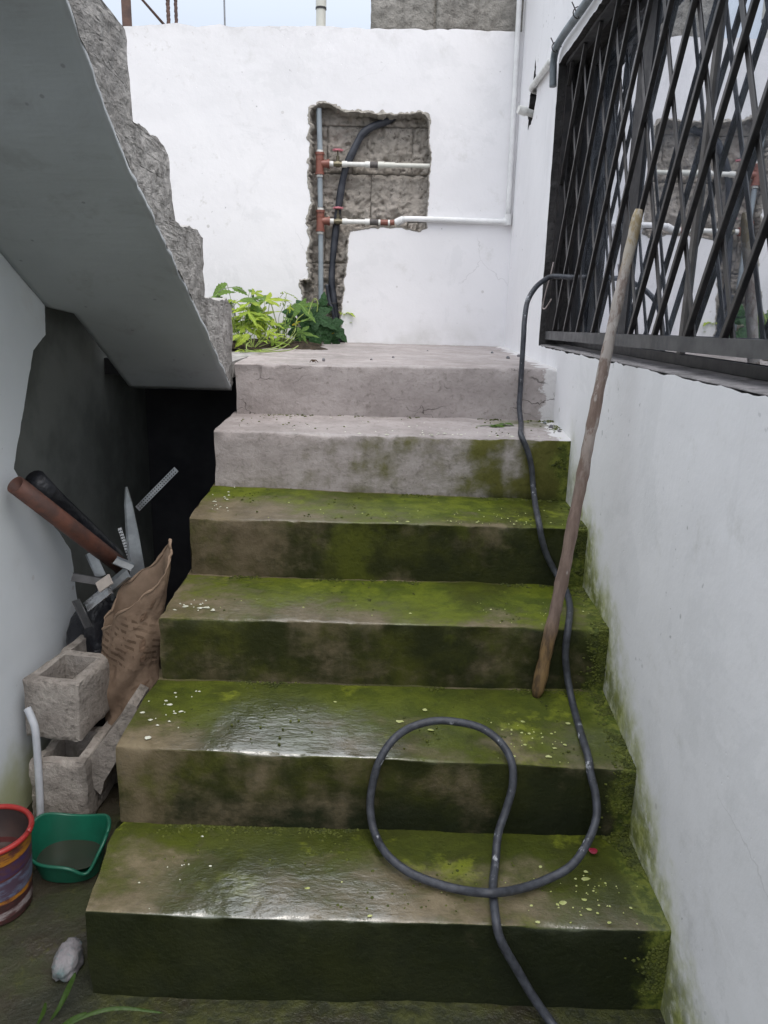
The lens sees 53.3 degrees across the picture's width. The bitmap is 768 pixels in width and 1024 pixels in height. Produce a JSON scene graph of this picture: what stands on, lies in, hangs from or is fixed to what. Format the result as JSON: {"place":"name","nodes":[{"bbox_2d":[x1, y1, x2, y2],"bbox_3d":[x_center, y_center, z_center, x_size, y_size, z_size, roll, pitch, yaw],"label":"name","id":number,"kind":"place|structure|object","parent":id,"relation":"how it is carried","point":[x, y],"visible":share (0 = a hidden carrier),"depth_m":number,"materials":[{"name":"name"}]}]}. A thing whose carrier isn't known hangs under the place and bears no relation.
{"place":"outdoors","nodes":[
{"label":"outdoors","id":0,"kind":"place"},
{"bbox_2d":[103,0,370,28],"label":"sky","id":1,"kind":"structure","parent":0,"point":[196,13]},
{"bbox_2d":[0,662,665,1023],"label":"ground","id":2,"kind":"structure","parent":0,"point":[42,927],"depth_m":1.50,"materials":[{"name":"concrete"}]},
{"bbox_2d":[0,804,34,925],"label":"paint bucket","id":3,"kind":"object","parent":2,"relation":"on","point":[17,822],"visible":1,"depth_m":1.68,"materials":[{"name":"multicoloured plastic"}]},
{"bbox_2d":[24,706,43,816],"bbox_3d":[-0.892,0.654,1.962,0.030,0.324,0.063,-7,17,-30],"label":"grey pipe","id":4,"kind":"object","parent":2,"relation":"on","point":[33,722],"visible":0.86,"depth_m":1.94,"materials":[{"name":"grey plastic"}]},
{"bbox_2d":[51,937,83,981],"bbox_3d":[-0.643,0.912,1.560,0.055,0.063,0.098,1,15,0],"label":"pale stone","id":5,"kind":"object","parent":2,"relation":"on","point":[68,961],"visible":0.95,"depth_m":1.54,"materials":[{"name":"white stone"}]},
{"bbox_2d":[32,812,110,882],"bbox_3d":[-0.751,0.801,1.827,0.194,0.115,0.150,1,15,0],"label":"green basin","id":6,"kind":"object","parent":2,"relation":"on","point":[68,848],"visible":0.91,"depth_m":1.85,"materials":[{"name":"plastic"}]},
{"bbox_2d":[29,721,117,818],"bbox_3d":[-0.833,0.686,2.138,0.166,0.186,0.332,1,15,0],"label":"concrete block","id":7,"kind":"object","parent":2,"relation":"on","point":[68,786],"depth_m":1.99,"materials":[{"name":"grey concrete"}]},
{"bbox_2d":[22,635,109,741],"bbox_3d":[-0.830,0.470,2.123,0.155,0.182,0.346,4,15,9],"label":"concrete block","id":8,"kind":"object","parent":7,"relation":"on","point":[65,690],"depth_m":1.99,"materials":[{"name":"grey concrete"}]},
{"bbox_2d":[91,684,148,794],"bbox_3d":[-0.718,0.608,2.049,0.175,0.261,0.102,-2,15,-14],"label":"slab fragment","id":9,"kind":"object","parent":7,"relation":"on","point":[103,758],"visible":0.68,"depth_m":2.00,"materials":[{"name":"grey concrete"}]},
{"bbox_2d":[0,253,153,807],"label":"wall","id":10,"kind":"structure","parent":2,"relation":"on","point":[73,421],"depth_m":2.18,"materials":[{"name":"white paint"}]},
{"bbox_2d":[7,476,129,573],"bbox_3d":[-0.824,0.053,2.050,0.047,0.357,0.370,9,16,26],"label":"rusty pipe","id":11,"kind":"object","parent":10,"relation":"attached to","point":[29,495],"visible":0.89,"depth_m":1.98,"materials":[{"name":"brown metal"}]},
{"bbox_2d":[85,553,105,576],"bbox_3d":[-0.803,0.146,2.134,0.058,0.078,0.018,6,15,18],"label":"metal offcut","id":12,"kind":"object","parent":11,"relation":"attached to","point":[95,564],"visible":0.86,"depth_m":2.14,"materials":[{"name":"silver metal"}]},
{"bbox_2d":[124,487,144,577],"bbox_3d":[-0.703,0.132,2.179,0.085,0.405,0.036,14,19,40],"label":"metal stud","id":13,"kind":"object","parent":11,"relation":"attached to","point":[134,551],"visible":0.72,"depth_m":2.18,"materials":[{"name":"silver metal"}]},
{"bbox_2d":[118,528,127,557],"bbox_3d":[-0.738,0.097,2.183,0.041,0.108,0.007,1,15,0],"label":"corner bead","id":14,"kind":"object","parent":13,"relation":"attached to","point":[122,538],"visible":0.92,"depth_m":2.18,"materials":[{"name":"metal"}]},
{"bbox_2d":[136,467,177,510],"bbox_3d":[-0.653,-0.066,2.199,0.130,0.132,0.004,1,15,0],"label":"perforated strip","id":15,"kind":"object","parent":13,"relation":"attached to","point":[156,489],"visible":1,"depth_m":2.20,"materials":[{"name":"grey metal"}]},
{"bbox_2d":[66,588,115,726],"bbox_3d":[-0.840,0.465,2.306,0.213,0.526,0.249,1,15,0],"label":"rubbish bag","id":16,"kind":"object","parent":2,"relation":"on","point":[93,634],"visible":0.13,"depth_m":2.19,"materials":[{"name":"black plastic"}]},
{"bbox_2d":[25,470,127,559],"bbox_3d":[-0.861,0.036,2.165,0.074,0.358,0.322,9,16,26],"label":"black pipe","id":17,"kind":"object","parent":16,"relation":"on","point":[42,482],"visible":0.45,"depth_m":2.08,"materials":[{"name":"plastic"}]},
{"bbox_2d":[37,972,161,1023],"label":"grass tuft","id":18,"kind":"object","parent":2,"relation":"on","point":[77,1017],"visible":1,"depth_m":1.44,"materials":[{"name":"green plant"}]},
{"bbox_2d":[101,538,172,725],"bbox_3d":[-0.683,0.407,2.131,0.220,0.694,0.145,1,15,0],"label":"paper sack","id":19,"kind":"object","parent":2,"relation":"on","point":[130,645],"visible":0.54,"depth_m":2.08,"materials":[{"name":"brown paper"}]},
{"bbox_2d":[83,586,112,612],"bbox_3d":[-0.792,0.240,2.116,0.091,0.083,0.028,1,15,0],"label":"metal offcut","id":20,"kind":"object","parent":19,"relation":"on","point":[96,599],"visible":0.84,"depth_m":2.12,"materials":[{"name":"metal"}]},
{"bbox_2d":[72,599,91,628],"bbox_3d":[-0.838,0.283,2.124,0.054,0.089,0.012,1,15,0],"label":"metal offcut","id":21,"kind":"object","parent":20,"relation":"on","point":[81,613],"visible":1,"depth_m":2.12,"materials":[{"name":"grey paint"}]},
{"bbox_2d":[71,573,102,584],"bbox_3d":[-0.823,0.187,2.120,0.088,0.035,0.019,1,15,0],"label":"metal offcut","id":22,"kind":"object","parent":20,"relation":"on","point":[84,578],"visible":0.88,"depth_m":2.12,"materials":[{"name":"grey paint"}]},
{"bbox_2d":[96,574,112,591],"bbox_3d":[-0.768,0.196,2.100,0.054,0.050,0.021,1,15,0],"label":"board scrap","id":23,"kind":"object","parent":20,"relation":"on","point":[104,583],"visible":1,"depth_m":2.10,"materials":[{"name":"beige wood"}]},
{"bbox_2d":[111,568,130,591],"bbox_3d":[-0.742,0.194,2.118,0.084,0.079,0.029,1,15,0],"label":"metal offcut","id":24,"kind":"object","parent":20,"relation":"on","point":[121,577],"visible":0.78,"depth_m":2.12,"materials":[{"name":"grey metal"}]},
{"bbox_2d":[112,556,134,570],"bbox_3d":[-0.728,0.145,2.133,0.060,0.037,0.026,4,15,10],"label":"metal offcut","id":25,"kind":"object","parent":19,"relation":"on","point":[120,562],"visible":1,"depth_m":2.14,"materials":[{"name":"silver metal"}]},
{"bbox_2d":[145,377,236,607],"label":"under stair wall","id":26,"kind":"structure","parent":2,"relation":"on","point":[182,424],"depth_m":3.15,"materials":[{"name":"black paint"}]},
{"bbox_2d":[85,342,670,1009],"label":"concrete staircase","id":27,"kind":"structure","parent":2,"relation":"on","point":[367,576],"depth_m":1.78,"materials":[{"name":"concrete"}]},
{"bbox_2d":[0,0,254,389],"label":"flight","id":28,"kind":"object","parent":27,"relation":"on","point":[101,243],"visible":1,"depth_m":1.69,"materials":[{"name":"concrete"}]},
{"bbox_2d":[235,298,317,352],"bbox_3d":[-0.412,-0.787,3.184,0.142,0.216,0.722,6,15,17],"label":"creeper","id":29,"kind":"object","parent":27,"relation":"on","point":[257,351],"visible":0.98,"depth_m":3.10,"materials":[{"name":"green plant"}]},
{"bbox_2d":[232,338,327,349],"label":"soil","id":30,"kind":"structure","parent":27,"relation":"on","point":[303,345],"depth_m":3.29,"materials":[{"name":"brown soil"}]},
{"bbox_2d":[210,286,247,297],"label":"weed shoot","id":31,"kind":"object","parent":30,"relation":"on","point":[226,291],"visible":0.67,"depth_m":3.37,"materials":[{"name":"green plant"}]},
{"bbox_2d":[232,316,250,340],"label":"weed plant","id":32,"kind":"object","parent":30,"relation":"on","point":[238,317],"visible":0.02,"depth_m":3.40,"materials":[{"name":"green plant"}]},
{"bbox_2d":[213,282,281,336],"bbox_3d":[-0.633,-0.929,3.554,0.304,0.262,0.189,-7,17,-29],"label":"weed plant","id":33,"kind":"object","parent":30,"relation":"on","point":[219,287],"visible":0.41,"depth_m":3.52,"materials":[{"name":"green plant"}]},
{"bbox_2d":[232,297,262,334],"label":"weed shoot","id":34,"kind":"object","parent":30,"relation":"on","point":[252,306],"visible":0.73,"depth_m":3.35,"materials":[{"name":"green plant"}]},
{"bbox_2d":[232,307,269,340],"bbox_3d":[-0.641,-0.817,3.348,0.309,0.190,0.245,1,15,0],"label":"weed plant","id":35,"kind":"object","parent":30,"relation":"on","point":[244,327],"visible":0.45,"depth_m":3.31,"materials":[{"name":"green plant"}]},
{"bbox_2d":[233,326,288,347],"bbox_3d":[-0.564,-0.738,3.237,0.263,0.098,0.255,8,16,22],"label":"weed plant","id":36,"kind":"object","parent":30,"relation":"on","point":[242,339],"visible":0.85,"depth_m":3.25,"materials":[{"name":"green plant"}]},
{"bbox_2d":[233,292,293,340],"bbox_3d":[-0.538,-0.858,3.393,0.296,0.232,0.286,1,15,0],"label":"weed plant","id":37,"kind":"object","parent":30,"relation":"on","point":[241,308],"visible":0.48,"depth_m":3.38,"materials":[{"name":"green plant"}]},
{"bbox_2d":[243,292,318,338],"bbox_3d":[-0.484,-0.906,3.542,0.381,0.232,0.209,-2,15,-12],"label":"weed plant","id":38,"kind":"object","parent":30,"relation":"on","point":[302,305],"visible":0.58,"depth_m":3.51,"materials":[{"name":"green plant"}]},
{"bbox_2d":[247,313,318,342],"bbox_3d":[-0.445,-0.803,3.384,0.318,0.147,0.178,1,15,0],"label":"weed plant","id":39,"kind":"object","parent":30,"relation":"on","point":[300,332],"visible":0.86,"depth_m":3.38,"materials":[{"name":"green plant"}]},
{"bbox_2d":[278,292,294,329],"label":"weed shoot","id":40,"kind":"object","parent":30,"relation":"on","point":[282,293],"visible":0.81,"depth_m":3.49,"materials":[{"name":"plant"}]},
{"bbox_2d":[278,292,346,343],"bbox_3d":[-0.335,-0.886,3.580,0.290,0.290,0.160,-6,16,-27],"label":"squash plant","id":41,"kind":"object","parent":30,"relation":"on","point":[324,326],"visible":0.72,"depth_m":3.56,"materials":[{"name":"green plant"}]},
{"bbox_2d":[328,118,395,341],"bbox_3d":[-0.094,-1.341,3.681,0.343,1.125,0.059,0,15,-5],"label":"poly tube","id":42,"kind":"object","parent":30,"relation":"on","point":[364,132],"visible":0.81,"depth_m":3.63,"materials":[{"name":"black plastic"}]},
{"bbox_2d":[325,284,338,340],"bbox_3d":[-0.251,-0.961,3.757,0.078,0.303,0.050,1,15,0],"label":"thin tube","id":43,"kind":"object","parent":42,"relation":"attached to","point":[329,300],"visible":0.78,"depth_m":3.72,"materials":[{"name":"black paint"}]},
{"bbox_2d":[123,23,523,345],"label":"back wall","id":44,"kind":"structure","parent":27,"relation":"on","point":[225,115],"depth_m":3.57,"materials":[{"name":"white paint"}]},
{"bbox_2d":[121,0,177,25],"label":"rebar frame","id":45,"kind":"object","parent":44,"relation":"on","point":[126,13],"visible":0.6,"depth_m":3.53,"materials":[{"name":"metal"}]},
{"bbox_2d":[223,0,225,25],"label":"thin pole","id":46,"kind":"object","parent":44,"relation":"on","point":[224,13],"depth_m":3.56,"materials":[{"name":"white metal"}]},
{"bbox_2d":[315,0,326,25],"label":"vent pipe","id":47,"kind":"object","parent":44,"relation":"on","point":[320,7],"visible":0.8,"depth_m":3.52,"materials":[{"name":"beige plastic"}]},
{"bbox_2d":[315,0,521,335],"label":"water pipes","id":48,"kind":"object","parent":44,"relation":"attached to","point":[322,220],"visible":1,"depth_m":3.58,"materials":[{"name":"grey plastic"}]},
{"bbox_2d":[371,0,523,31],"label":"block pier","id":49,"kind":"structure","parent":44,"relation":"on","point":[490,15],"depth_m":3.46,"materials":[{"name":"grey concrete"}]},
{"bbox_2d":[366,274,600,1023],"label":"garden hose","id":50,"kind":"object","parent":27,"relation":"on","point":[492,892],"visible":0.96,"depth_m":1.66,"materials":[{"name":"black rubber"}]},
{"bbox_2d":[476,423,513,426],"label":"leaf sprig","id":51,"kind":"object","parent":27,"relation":"on","point":[499,424],"visible":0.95,"depth_m":2.51,"materials":[{"name":"green plant"}]},
{"bbox_2d":[532,209,642,697],"bbox_3d":[0.479,-0.110,1.826,0.216,1.168,0.036,-8,17,-32],"label":"wooden stick","id":52,"kind":"object","parent":27,"relation":"on","point":[551,628],"visible":1,"depth_m":1.82,"materials":[{"name":"brown wood"}]},
{"bbox_2d":[589,848,597,853],"bbox_3d":[0.454,0.737,1.663,0.019,0.007,0.020,1,15,0],"label":"red petal","id":53,"kind":"object","parent":27,"relation":"on","point":[593,850],"visible":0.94,"depth_m":1.66,"materials":[{"name":"red plant"}]},
{"bbox_2d":[504,0,767,1023],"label":"house wall","id":54,"kind":"structure","parent":0,"point":[674,514],"depth_m":1.56,"materials":[{"name":"white paint"}]},
{"bbox_2d":[517,58,549,117],"bbox_3d":[0.617,-1.645,2.977,0.128,0.118,0.481,1,15,0],"label":"stub pipe","id":55,"kind":"object","parent":54,"relation":"attached to","point":[524,111],"visible":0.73,"depth_m":3.08,"materials":[{"name":"white plastic"}]},
{"bbox_2d":[549,0,592,87],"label":"conduit","id":56,"kind":"object","parent":54,"relation":"attached to","point":[581,9],"visible":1,"depth_m":2.52,"materials":[{"name":"grey plastic"}]},
{"bbox_2d":[545,0,767,359],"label":"security grille","id":57,"kind":"object","parent":54,"relation":"attached to","point":[723,344],"visible":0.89,"depth_m":1.75,"materials":[{"name":"black metal"}]},
{"bbox_2d":[542,262,553,308],"bbox_3d":[0.583,-0.796,2.692,0.014,0.160,0.100,0,15,-6],"label":"cord loop","id":58,"kind":"object","parent":57,"relation":"attached to","point":[546,290],"visible":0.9,"depth_m":2.70,"materials":[{"name":"grey metal"}]},
{"bbox_2d":[566,0,767,380],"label":"window frame","id":59,"kind":"structure","parent":54,"relation":"in","point":[751,321],"depth_m":1.78,"materials":[{"name":"metal"}]}
]}

